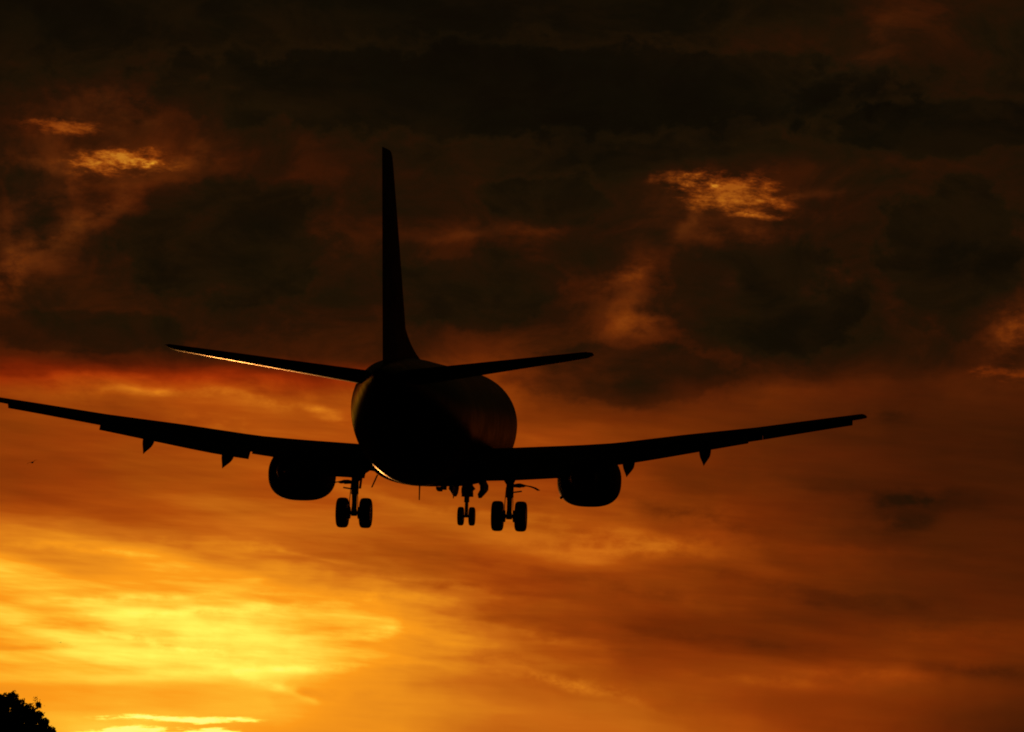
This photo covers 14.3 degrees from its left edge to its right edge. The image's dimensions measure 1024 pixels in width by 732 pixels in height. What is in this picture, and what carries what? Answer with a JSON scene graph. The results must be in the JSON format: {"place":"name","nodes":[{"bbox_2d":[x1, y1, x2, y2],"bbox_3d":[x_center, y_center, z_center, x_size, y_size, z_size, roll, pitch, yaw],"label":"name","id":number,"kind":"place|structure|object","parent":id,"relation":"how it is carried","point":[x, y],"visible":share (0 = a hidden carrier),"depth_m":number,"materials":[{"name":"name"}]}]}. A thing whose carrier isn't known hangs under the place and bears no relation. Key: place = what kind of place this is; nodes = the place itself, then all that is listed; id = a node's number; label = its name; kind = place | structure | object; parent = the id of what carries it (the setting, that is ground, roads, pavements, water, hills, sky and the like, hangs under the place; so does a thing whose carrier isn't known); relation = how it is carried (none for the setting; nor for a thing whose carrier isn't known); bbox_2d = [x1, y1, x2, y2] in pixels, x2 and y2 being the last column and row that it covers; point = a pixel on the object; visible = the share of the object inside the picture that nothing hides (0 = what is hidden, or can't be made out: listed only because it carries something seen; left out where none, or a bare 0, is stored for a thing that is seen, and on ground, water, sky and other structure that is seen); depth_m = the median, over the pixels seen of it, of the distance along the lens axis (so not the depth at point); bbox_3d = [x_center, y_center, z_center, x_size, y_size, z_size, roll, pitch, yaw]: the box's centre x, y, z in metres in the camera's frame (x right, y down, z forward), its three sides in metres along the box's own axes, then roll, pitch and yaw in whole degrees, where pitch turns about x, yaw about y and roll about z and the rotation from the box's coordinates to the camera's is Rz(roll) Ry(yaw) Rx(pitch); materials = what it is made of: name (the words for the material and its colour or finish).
{"place":"outdoors","nodes":[
{"label":"outdoors","id":0,"kind":"place"},
{"bbox_2d":[0,147,866,531],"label":"airliner","id":1,"kind":"object","parent":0,"point":[416,421],"visible":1,"depth_m":133.89,"materials":[{"name":"paint"}]},
{"bbox_2d":[0,0,1023,731],"label":"sky","id":2,"kind":"structure","parent":0,"point":[746,213],"materials":[{"name":"orange"}]},
{"bbox_3d":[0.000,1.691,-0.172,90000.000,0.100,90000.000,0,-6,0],"label":"ground","id":3,"kind":"structure","parent":0,"visible":0},
{"bbox_2d":[0,690,55,731],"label":"broadleaf tree","id":4,"kind":"object","parent":3,"relation":"on","point":[18,716],"visible":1,"depth_m":119.89,"materials":[{"name":"black plant"}]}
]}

